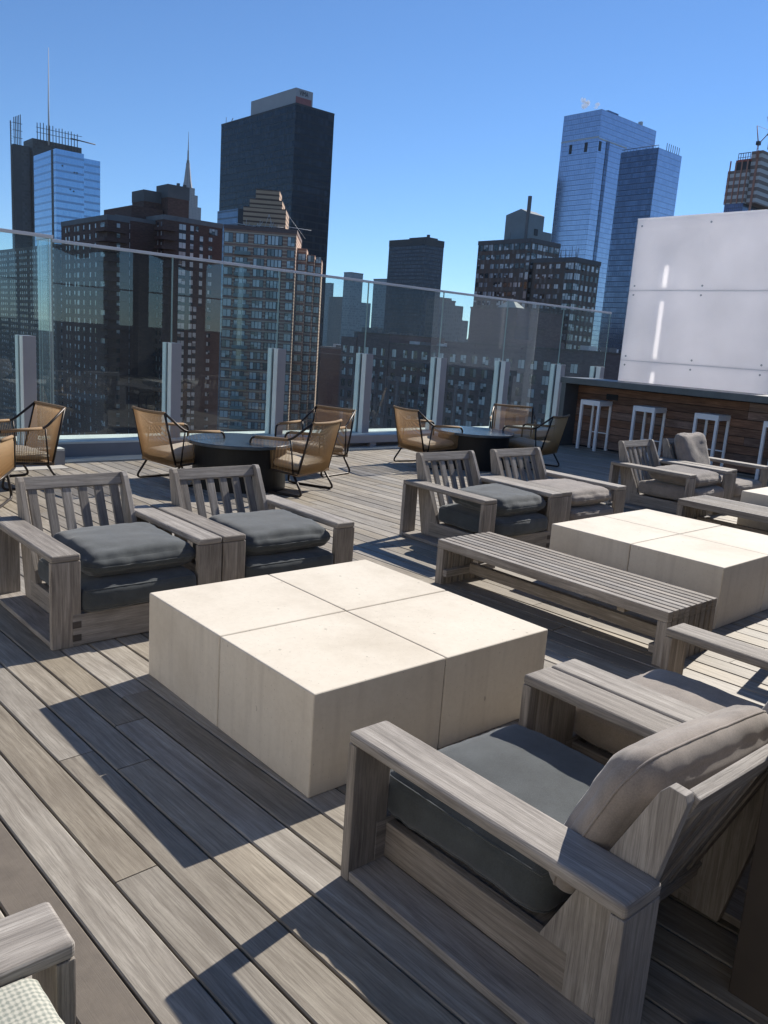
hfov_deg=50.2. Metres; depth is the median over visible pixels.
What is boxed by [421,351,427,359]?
window
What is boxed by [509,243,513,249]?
window
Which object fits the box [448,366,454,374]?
window
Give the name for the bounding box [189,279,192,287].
window
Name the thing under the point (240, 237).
window
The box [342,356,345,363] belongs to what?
window
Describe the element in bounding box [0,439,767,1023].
deck
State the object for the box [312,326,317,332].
window
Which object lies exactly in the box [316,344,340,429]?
building
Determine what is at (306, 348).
window
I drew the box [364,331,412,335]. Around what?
building
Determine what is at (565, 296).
window
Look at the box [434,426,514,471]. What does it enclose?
drum table
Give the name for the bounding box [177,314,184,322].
window
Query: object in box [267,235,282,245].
window
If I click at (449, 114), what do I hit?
sky
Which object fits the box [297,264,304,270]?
window
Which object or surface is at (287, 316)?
window
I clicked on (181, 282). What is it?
window
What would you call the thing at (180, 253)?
window
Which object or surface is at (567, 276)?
window
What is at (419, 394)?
window
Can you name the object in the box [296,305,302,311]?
window
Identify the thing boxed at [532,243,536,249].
window
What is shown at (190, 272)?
window
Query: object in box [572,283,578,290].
window
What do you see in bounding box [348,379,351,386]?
window
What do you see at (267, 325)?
window
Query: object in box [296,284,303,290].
window
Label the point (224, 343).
window
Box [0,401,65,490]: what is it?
cord chair
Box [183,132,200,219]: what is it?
spire tower
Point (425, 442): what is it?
cord chair
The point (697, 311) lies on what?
wall panel
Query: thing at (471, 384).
window
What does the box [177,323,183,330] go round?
window
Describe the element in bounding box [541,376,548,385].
window
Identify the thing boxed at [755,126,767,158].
crane
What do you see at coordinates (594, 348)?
building
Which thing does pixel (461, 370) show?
window
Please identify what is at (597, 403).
bar stool
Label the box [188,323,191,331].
window
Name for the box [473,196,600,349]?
grey brown tower
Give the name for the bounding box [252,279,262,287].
window
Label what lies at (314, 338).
window
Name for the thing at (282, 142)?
black tower
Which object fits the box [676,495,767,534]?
slatted bench
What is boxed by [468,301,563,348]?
building
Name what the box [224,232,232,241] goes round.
window
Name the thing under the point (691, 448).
lounge chair
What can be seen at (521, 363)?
window
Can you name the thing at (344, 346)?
window
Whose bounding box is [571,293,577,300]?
window
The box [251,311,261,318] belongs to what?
window
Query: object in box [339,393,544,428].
lower windows
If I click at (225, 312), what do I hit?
window
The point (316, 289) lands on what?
window
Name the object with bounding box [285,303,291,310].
window
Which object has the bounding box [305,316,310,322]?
window
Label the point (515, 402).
window
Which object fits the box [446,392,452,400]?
window
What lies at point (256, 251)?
window
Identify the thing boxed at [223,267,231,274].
window
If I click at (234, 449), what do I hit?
drum table
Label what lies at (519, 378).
window
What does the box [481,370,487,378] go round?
window
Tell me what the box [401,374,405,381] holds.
window
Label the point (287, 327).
window
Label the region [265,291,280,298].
window
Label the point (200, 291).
window
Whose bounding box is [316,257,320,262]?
window
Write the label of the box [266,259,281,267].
window
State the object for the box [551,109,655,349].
blue tower
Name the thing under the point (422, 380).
window
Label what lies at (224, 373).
lower windows
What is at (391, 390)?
window
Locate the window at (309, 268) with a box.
[307,265,312,271]
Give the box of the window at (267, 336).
[264,332,278,340]
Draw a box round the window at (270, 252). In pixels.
[267,249,281,256]
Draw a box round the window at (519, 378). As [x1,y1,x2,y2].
[516,373,523,382]
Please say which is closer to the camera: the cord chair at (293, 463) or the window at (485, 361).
the cord chair at (293, 463)
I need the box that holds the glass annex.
[217,208,242,429]
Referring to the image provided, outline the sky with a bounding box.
[0,0,767,337]
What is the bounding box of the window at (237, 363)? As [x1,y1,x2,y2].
[232,361,243,365]
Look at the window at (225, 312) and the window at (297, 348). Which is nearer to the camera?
the window at (225, 312)
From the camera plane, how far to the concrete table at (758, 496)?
8.27 m
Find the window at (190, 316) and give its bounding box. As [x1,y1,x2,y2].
[188,315,191,322]
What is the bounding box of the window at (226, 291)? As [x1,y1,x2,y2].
[223,288,231,295]
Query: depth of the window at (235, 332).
246.96 m
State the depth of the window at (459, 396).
193.32 m
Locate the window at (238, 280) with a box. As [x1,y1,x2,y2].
[234,278,246,282]
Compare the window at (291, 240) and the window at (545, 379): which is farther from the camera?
the window at (291, 240)
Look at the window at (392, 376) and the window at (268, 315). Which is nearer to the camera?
the window at (392, 376)
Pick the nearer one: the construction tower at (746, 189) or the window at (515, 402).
the window at (515, 402)
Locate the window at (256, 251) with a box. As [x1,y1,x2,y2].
[253,247,264,255]
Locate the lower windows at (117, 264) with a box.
[65,258,211,434]
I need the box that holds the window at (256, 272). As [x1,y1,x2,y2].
[252,269,263,276]
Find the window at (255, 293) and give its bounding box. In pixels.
[252,290,262,297]
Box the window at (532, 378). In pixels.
[528,374,535,383]
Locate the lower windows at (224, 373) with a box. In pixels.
[219,363,315,431]
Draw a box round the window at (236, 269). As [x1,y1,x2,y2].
[235,267,246,272]
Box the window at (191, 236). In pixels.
[190,234,193,242]
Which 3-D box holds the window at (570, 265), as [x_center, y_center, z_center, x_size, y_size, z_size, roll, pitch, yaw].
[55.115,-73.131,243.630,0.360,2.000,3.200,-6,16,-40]
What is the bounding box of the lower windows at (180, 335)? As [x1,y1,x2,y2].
[128,324,195,433]
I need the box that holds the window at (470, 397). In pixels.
[467,395,473,403]
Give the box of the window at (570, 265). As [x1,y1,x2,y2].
[565,262,574,269]
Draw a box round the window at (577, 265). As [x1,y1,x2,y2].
[575,262,580,269]
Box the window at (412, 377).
[409,375,415,383]
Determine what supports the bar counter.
on the deck
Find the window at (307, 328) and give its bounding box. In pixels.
[304,326,309,331]
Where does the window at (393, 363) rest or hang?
in the brick midrise
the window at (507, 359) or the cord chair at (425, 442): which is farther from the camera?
the window at (507, 359)
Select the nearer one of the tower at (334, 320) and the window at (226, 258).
the window at (226, 258)
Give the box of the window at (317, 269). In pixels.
[315,267,320,273]
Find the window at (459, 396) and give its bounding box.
[457,393,462,401]
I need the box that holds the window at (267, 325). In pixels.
[264,322,278,329]
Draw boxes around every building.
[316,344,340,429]
[354,330,423,336]
[362,327,383,332]
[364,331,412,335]
[424,297,467,340]
[444,338,467,342]
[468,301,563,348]
[580,345,618,352]
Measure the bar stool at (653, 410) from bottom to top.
0.875 m
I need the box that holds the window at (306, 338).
[304,336,309,341]
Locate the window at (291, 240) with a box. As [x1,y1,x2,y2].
[287,237,294,246]
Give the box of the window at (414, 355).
[411,351,417,358]
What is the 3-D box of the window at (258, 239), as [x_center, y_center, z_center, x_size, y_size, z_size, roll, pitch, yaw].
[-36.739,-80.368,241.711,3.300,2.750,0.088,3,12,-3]
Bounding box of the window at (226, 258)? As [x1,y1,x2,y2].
[224,256,232,261]
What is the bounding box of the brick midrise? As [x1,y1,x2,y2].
[337,332,620,428]
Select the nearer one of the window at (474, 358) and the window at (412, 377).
the window at (474, 358)
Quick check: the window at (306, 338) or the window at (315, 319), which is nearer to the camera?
the window at (306, 338)
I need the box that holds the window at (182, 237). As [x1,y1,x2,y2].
[179,233,185,242]
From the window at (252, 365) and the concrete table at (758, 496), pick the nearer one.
the concrete table at (758, 496)
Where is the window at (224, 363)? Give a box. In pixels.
[221,360,229,367]
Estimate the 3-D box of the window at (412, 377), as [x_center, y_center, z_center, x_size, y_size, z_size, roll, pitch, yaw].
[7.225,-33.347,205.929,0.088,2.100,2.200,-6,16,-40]
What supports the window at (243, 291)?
in the striped tower at (264, 235)
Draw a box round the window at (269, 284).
[266,280,280,288]
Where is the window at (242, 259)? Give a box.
[235,257,247,261]
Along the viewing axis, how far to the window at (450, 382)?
195.29 m
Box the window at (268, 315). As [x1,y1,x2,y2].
[264,312,279,319]
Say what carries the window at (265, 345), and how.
in the striped tower at (264, 235)
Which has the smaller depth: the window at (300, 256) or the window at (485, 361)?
the window at (485, 361)
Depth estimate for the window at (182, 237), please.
276.55 m
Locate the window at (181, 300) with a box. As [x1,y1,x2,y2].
[178,296,184,304]
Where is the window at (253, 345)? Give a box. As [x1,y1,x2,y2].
[250,342,260,349]
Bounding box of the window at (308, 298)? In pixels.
[306,296,311,302]
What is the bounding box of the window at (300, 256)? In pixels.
[298,253,305,260]
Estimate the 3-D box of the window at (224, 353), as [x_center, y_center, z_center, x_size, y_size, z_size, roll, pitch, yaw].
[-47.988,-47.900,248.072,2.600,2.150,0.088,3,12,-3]
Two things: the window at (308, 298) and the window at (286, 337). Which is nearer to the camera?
the window at (286, 337)
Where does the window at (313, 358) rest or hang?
in the striped tower at (264, 235)
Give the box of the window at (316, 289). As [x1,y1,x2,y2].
[314,287,319,293]
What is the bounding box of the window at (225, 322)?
[222,319,230,326]
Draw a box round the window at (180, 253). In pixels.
[178,251,185,260]
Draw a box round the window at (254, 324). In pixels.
[251,321,261,328]
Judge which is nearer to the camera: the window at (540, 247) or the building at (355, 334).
the window at (540, 247)
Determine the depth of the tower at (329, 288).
1652.54 m
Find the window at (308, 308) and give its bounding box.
[305,306,310,312]
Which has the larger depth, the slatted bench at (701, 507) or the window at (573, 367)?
the window at (573, 367)
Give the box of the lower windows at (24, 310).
[1,273,62,433]
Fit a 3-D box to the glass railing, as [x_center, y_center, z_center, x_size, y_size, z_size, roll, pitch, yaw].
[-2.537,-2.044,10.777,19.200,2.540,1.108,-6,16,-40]
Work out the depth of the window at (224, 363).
248.66 m
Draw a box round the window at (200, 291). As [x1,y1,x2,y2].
[198,289,201,297]
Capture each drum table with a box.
[186,433,292,493]
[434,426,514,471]
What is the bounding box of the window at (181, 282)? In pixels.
[178,278,184,286]
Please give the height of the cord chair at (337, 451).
0.791 m
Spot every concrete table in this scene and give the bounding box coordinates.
[149,560,547,797]
[549,509,767,628]
[737,487,767,530]
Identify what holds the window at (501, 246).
in the grey brown tower at (522, 261)
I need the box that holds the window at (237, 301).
[234,299,245,303]
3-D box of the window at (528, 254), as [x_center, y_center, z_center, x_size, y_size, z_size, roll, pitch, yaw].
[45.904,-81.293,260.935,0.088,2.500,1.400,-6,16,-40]
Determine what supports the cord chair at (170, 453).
on the deck
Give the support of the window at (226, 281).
in the striped tower at (264, 235)
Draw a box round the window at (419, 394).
[418,388,424,396]
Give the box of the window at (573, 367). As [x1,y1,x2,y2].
[570,363,577,373]
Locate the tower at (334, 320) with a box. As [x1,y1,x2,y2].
[326,297,342,346]
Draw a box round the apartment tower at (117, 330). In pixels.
[61,183,222,434]
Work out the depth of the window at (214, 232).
283.46 m
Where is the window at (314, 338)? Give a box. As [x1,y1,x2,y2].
[312,336,316,342]
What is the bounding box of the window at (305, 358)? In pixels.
[303,355,308,361]
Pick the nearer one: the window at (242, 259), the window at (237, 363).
the window at (242, 259)
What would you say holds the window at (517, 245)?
in the grey brown tower at (522, 261)
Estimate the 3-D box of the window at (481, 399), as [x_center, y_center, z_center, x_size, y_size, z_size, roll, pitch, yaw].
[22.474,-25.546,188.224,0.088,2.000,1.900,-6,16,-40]
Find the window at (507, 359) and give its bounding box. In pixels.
[506,358,512,367]
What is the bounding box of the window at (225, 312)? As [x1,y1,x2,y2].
[222,309,230,316]
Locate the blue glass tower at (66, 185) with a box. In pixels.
[34,148,99,245]
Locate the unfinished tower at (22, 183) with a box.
[10,47,95,248]
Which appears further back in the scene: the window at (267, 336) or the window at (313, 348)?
the window at (313, 348)
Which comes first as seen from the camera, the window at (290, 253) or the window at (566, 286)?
the window at (290, 253)
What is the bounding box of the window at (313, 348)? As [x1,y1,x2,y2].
[311,346,316,351]
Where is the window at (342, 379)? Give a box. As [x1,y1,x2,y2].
[341,378,344,385]
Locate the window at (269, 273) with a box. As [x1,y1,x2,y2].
[266,270,280,277]
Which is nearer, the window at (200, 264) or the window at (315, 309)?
the window at (315, 309)
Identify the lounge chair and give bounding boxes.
[0,471,221,650]
[0,902,75,1023]
[150,464,354,581]
[340,667,767,1023]
[399,450,561,548]
[482,447,625,522]
[549,623,767,892]
[606,439,731,515]
[659,432,767,501]
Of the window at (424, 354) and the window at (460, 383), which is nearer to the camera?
the window at (460, 383)
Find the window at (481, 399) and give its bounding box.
[478,396,484,404]
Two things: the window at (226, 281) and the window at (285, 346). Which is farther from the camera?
the window at (285, 346)
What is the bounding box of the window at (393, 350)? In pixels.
[392,349,396,357]
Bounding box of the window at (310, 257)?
[308,255,313,261]
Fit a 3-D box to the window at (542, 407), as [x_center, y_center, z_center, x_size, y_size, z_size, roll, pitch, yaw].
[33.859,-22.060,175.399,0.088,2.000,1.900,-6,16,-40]
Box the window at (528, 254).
[526,252,529,260]
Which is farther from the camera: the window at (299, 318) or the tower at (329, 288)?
the tower at (329, 288)
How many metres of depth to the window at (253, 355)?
248.60 m
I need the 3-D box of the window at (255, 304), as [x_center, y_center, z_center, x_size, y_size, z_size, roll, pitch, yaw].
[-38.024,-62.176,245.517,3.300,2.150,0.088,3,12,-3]
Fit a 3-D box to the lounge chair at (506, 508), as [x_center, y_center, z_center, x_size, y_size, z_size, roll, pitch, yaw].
[0.833,-0.093,7.037,0.965,0.722,1.040,-6,15,-40]
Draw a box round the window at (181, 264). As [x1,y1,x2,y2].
[178,260,185,269]
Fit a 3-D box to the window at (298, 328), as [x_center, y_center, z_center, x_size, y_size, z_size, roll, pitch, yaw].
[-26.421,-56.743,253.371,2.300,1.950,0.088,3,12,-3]
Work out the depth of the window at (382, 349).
213.23 m
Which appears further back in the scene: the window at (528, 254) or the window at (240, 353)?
the window at (528, 254)
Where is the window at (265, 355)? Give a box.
[263,353,267,359]
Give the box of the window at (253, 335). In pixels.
[250,331,261,338]
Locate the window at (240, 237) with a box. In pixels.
[235,233,247,242]
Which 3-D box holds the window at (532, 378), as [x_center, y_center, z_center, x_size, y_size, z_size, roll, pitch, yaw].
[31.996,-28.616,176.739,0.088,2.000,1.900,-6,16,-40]
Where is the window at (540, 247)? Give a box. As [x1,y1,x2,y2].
[537,244,542,250]
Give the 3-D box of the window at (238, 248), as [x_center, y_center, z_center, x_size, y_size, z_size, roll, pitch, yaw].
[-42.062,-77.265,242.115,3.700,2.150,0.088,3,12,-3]
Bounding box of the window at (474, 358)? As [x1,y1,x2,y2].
[471,355,477,364]
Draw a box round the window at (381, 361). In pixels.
[380,360,383,367]
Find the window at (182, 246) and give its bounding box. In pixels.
[178,242,185,251]
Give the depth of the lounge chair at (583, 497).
7.54 m
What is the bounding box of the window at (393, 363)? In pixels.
[391,361,395,368]
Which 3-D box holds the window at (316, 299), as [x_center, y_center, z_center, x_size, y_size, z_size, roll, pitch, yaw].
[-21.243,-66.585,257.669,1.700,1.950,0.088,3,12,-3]
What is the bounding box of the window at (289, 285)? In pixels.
[285,282,292,289]
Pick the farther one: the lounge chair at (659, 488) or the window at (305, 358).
the window at (305, 358)
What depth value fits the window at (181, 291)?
280.19 m
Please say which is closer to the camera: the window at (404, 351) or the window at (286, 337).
the window at (404, 351)
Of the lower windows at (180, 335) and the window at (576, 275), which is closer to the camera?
the window at (576, 275)
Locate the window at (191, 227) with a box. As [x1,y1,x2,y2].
[190,225,193,233]
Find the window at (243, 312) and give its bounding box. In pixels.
[233,309,245,314]
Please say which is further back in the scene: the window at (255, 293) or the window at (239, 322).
the window at (239, 322)
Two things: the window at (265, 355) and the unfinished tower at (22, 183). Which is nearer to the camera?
the window at (265, 355)
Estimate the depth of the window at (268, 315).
246.36 m
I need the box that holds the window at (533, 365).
[530,360,537,369]
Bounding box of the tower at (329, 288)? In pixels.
[322,283,333,345]
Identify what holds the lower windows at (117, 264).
in the apartment tower at (117, 330)
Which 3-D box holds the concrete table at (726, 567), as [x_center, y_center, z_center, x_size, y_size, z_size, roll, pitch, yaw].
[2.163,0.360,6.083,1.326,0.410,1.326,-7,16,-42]
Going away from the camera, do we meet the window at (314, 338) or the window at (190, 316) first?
the window at (314, 338)
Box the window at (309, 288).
[306,286,311,292]
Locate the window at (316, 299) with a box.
[314,297,318,302]
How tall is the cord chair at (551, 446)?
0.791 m
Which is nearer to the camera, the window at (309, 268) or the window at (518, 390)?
the window at (518, 390)
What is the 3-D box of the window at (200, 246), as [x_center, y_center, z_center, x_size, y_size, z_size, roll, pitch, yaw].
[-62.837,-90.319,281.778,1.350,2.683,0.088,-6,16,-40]
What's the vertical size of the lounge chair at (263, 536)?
0.722 m
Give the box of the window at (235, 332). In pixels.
[233,330,244,334]
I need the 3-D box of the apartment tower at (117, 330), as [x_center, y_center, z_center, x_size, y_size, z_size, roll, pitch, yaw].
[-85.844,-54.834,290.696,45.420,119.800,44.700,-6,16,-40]
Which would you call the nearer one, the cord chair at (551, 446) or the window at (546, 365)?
the cord chair at (551, 446)
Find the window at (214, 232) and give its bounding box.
[209,228,217,235]
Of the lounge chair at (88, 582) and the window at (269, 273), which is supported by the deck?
the lounge chair at (88, 582)
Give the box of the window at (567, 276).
[564,273,572,279]
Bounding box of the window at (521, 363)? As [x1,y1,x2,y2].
[517,359,524,368]
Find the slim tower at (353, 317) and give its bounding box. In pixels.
[340,272,370,343]
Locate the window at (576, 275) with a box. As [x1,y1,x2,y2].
[573,273,579,280]
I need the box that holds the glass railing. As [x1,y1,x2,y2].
[0,228,611,466]
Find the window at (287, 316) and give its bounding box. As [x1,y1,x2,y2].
[284,313,291,320]
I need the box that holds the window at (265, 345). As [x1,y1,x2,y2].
[263,343,277,349]
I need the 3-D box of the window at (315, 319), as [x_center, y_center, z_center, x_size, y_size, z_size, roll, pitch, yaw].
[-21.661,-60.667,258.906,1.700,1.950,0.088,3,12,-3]
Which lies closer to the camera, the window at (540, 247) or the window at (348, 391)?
the window at (348, 391)
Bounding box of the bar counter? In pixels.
[557,377,767,475]
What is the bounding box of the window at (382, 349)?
[381,348,384,355]
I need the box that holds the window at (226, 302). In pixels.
[222,298,230,305]
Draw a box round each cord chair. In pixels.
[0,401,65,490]
[0,435,15,507]
[132,406,224,486]
[249,419,341,497]
[274,405,355,477]
[393,405,462,469]
[489,403,536,456]
[502,415,569,469]
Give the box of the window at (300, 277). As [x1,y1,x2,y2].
[297,274,304,280]
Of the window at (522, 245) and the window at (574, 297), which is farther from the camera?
the window at (522, 245)
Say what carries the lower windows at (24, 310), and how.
in the grey apartment slab
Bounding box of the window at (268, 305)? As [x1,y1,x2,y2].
[265,301,279,309]
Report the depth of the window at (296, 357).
255.18 m
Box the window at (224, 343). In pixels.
[221,340,229,346]
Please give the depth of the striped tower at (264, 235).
247.60 m
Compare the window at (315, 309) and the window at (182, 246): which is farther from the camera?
the window at (182, 246)
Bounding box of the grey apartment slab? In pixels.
[0,244,63,436]
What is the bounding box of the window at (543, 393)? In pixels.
[540,390,547,399]
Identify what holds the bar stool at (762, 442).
on the deck
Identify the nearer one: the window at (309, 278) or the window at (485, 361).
the window at (485, 361)
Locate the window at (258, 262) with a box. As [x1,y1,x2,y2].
[253,258,263,265]
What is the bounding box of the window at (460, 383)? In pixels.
[457,380,463,389]
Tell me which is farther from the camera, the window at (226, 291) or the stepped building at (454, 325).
the stepped building at (454, 325)
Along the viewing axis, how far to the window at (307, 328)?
256.42 m
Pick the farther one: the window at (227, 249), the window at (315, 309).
the window at (315, 309)
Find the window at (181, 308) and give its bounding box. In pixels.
[177,305,184,313]
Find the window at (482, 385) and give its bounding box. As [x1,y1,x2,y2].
[479,383,486,391]
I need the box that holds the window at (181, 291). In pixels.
[178,287,184,295]
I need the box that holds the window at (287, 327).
[284,323,290,330]
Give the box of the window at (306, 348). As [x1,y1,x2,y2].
[303,345,308,351]
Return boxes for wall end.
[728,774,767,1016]
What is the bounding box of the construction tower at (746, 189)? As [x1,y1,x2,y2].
[723,150,767,211]
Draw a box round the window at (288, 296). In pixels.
[285,292,292,299]
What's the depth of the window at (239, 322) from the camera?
246.30 m
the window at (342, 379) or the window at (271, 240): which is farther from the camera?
the window at (271, 240)
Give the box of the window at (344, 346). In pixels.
[342,345,346,352]
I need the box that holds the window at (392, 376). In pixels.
[390,373,394,380]
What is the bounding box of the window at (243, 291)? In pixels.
[234,289,246,293]
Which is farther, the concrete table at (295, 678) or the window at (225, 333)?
the window at (225, 333)
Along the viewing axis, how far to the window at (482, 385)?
187.60 m
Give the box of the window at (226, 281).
[223,277,231,284]
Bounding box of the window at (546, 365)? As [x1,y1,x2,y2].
[543,361,550,370]
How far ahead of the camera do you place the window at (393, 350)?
210.29 m
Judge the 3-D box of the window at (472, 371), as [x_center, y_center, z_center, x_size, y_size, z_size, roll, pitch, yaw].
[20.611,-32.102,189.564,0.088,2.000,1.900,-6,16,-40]
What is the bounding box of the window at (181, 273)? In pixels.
[178,269,184,278]
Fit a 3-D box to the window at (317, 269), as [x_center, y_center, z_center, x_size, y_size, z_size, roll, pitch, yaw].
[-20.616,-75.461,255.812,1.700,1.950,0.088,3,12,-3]
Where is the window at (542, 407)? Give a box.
[538,404,545,413]
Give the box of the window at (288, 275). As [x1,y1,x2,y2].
[286,272,293,278]
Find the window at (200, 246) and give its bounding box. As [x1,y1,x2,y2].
[199,245,202,252]
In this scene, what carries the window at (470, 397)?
in the brick midrise
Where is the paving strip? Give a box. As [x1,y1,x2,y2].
[13,444,399,470]
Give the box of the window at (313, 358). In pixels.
[311,356,315,361]
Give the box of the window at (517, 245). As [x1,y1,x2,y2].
[514,243,519,249]
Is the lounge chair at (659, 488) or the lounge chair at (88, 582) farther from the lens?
the lounge chair at (659, 488)
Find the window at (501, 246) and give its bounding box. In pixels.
[499,244,503,250]
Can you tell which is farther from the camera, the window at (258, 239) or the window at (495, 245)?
the window at (495, 245)
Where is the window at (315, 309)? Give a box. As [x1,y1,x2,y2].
[313,307,318,312]
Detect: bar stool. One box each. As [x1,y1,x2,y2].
[575,399,612,450]
[627,405,666,460]
[692,413,730,466]
[755,421,767,479]
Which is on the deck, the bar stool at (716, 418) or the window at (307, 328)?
the bar stool at (716, 418)
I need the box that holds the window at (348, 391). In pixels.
[347,390,350,397]
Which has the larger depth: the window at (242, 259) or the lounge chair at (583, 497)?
the window at (242, 259)
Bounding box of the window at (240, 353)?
[232,351,243,355]
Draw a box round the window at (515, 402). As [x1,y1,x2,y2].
[513,401,520,409]
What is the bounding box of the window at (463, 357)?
[459,355,466,363]
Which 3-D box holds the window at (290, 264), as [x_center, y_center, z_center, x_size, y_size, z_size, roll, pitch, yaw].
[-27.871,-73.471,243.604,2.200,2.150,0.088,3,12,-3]
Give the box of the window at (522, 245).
[520,243,524,249]
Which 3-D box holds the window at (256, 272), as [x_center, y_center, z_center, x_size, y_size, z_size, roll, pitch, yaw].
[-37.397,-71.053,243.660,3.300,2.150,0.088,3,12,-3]
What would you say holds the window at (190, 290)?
in the apartment tower at (117, 330)
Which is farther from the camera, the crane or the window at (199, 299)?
the crane
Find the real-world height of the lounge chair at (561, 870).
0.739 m
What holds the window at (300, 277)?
in the striped tower at (264, 235)
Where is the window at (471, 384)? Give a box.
[469,382,474,390]
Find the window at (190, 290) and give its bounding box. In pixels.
[189,288,192,296]
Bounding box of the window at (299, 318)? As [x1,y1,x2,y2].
[295,315,302,321]
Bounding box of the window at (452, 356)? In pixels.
[449,354,455,362]
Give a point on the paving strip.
(94, 458)
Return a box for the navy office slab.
[383,235,444,335]
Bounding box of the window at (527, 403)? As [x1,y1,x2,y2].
[526,402,532,411]
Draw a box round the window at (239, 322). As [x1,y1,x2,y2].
[233,320,244,324]
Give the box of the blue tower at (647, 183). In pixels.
[597,143,681,352]
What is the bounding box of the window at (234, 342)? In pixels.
[232,340,244,345]
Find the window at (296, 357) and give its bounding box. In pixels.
[293,355,300,361]
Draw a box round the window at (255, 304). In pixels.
[251,300,262,307]
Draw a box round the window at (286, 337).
[283,334,290,340]
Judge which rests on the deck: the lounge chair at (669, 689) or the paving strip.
the lounge chair at (669, 689)
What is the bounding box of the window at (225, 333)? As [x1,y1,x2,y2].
[222,329,229,336]
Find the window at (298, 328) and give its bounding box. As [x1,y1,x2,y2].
[295,325,301,331]
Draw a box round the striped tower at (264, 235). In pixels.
[219,189,322,431]
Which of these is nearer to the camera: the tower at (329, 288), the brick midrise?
the brick midrise
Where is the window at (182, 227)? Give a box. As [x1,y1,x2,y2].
[179,224,185,232]
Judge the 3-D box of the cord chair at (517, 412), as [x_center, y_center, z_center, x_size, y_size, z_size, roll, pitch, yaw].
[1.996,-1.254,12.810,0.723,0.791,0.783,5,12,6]
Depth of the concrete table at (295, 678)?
3.48 m
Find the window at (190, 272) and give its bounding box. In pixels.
[189,271,192,278]
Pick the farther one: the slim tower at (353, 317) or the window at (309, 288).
the slim tower at (353, 317)
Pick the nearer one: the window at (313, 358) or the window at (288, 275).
the window at (288, 275)
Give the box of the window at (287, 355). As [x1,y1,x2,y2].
[286,354,289,361]
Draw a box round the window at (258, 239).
[254,234,264,244]
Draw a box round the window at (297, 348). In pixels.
[294,345,300,351]
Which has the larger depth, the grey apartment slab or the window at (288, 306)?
the grey apartment slab
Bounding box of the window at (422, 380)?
[419,376,425,384]
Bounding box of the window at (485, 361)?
[482,356,488,365]
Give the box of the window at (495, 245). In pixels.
[493,244,498,250]
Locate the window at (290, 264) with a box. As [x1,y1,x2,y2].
[286,261,293,268]
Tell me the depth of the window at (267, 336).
247.63 m
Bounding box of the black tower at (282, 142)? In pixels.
[219,87,334,429]
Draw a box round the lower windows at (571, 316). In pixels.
[474,281,594,349]
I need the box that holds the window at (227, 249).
[224,245,232,252]
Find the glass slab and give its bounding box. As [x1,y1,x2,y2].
[371,279,386,327]
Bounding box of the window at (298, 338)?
[294,335,301,341]
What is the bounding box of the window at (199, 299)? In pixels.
[198,298,201,305]
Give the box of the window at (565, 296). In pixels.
[562,293,570,299]
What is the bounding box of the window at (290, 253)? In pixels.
[287,250,294,257]
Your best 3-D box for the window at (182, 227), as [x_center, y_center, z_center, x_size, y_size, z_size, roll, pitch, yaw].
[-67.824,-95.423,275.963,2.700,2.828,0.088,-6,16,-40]
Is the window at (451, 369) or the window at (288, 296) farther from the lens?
the window at (288, 296)
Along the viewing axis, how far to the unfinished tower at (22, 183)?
1107.78 m
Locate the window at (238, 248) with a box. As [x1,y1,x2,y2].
[235,246,247,250]
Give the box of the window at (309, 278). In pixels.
[307,276,312,281]
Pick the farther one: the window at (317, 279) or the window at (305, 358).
the window at (305, 358)
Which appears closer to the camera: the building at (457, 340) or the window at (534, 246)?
the window at (534, 246)
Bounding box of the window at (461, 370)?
[459,368,464,376]
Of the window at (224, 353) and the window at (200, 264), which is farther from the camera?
the window at (200, 264)
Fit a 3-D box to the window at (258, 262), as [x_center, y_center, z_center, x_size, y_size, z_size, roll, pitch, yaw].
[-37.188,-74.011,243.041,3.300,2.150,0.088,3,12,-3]
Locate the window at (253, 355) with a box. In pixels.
[250,352,260,359]
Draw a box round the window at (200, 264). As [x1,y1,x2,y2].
[199,263,202,270]
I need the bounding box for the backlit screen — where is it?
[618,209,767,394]
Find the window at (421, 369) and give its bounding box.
[420,364,426,372]
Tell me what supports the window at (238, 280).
in the striped tower at (264, 235)
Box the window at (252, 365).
[249,362,259,369]
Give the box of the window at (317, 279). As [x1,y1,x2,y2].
[315,277,319,283]
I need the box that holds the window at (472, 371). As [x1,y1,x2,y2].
[470,368,475,377]
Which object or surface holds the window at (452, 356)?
in the brick midrise
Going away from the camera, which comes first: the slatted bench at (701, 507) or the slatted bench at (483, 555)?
the slatted bench at (483, 555)
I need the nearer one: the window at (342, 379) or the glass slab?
the window at (342, 379)
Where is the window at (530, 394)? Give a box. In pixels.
[527,388,534,397]
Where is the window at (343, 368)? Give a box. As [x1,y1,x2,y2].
[342,367,345,374]
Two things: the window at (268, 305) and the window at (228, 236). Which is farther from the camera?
the window at (268, 305)
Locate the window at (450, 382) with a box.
[447,379,453,387]
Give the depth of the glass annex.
462.26 m
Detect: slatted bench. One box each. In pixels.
[435,532,716,666]
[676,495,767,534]
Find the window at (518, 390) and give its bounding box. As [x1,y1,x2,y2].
[515,387,521,396]
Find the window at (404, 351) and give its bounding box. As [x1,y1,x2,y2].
[403,350,407,358]
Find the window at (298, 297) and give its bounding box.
[296,295,303,301]
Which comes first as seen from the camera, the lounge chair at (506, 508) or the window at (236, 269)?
the lounge chair at (506, 508)
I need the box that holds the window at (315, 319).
[313,317,317,322]
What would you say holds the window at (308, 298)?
in the striped tower at (264, 235)
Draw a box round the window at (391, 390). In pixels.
[389,384,393,392]
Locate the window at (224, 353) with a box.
[221,350,229,357]
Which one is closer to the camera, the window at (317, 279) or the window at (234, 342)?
the window at (234, 342)
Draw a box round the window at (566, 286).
[563,283,571,289]
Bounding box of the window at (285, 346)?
[283,344,289,351]
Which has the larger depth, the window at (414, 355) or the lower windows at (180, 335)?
the lower windows at (180, 335)

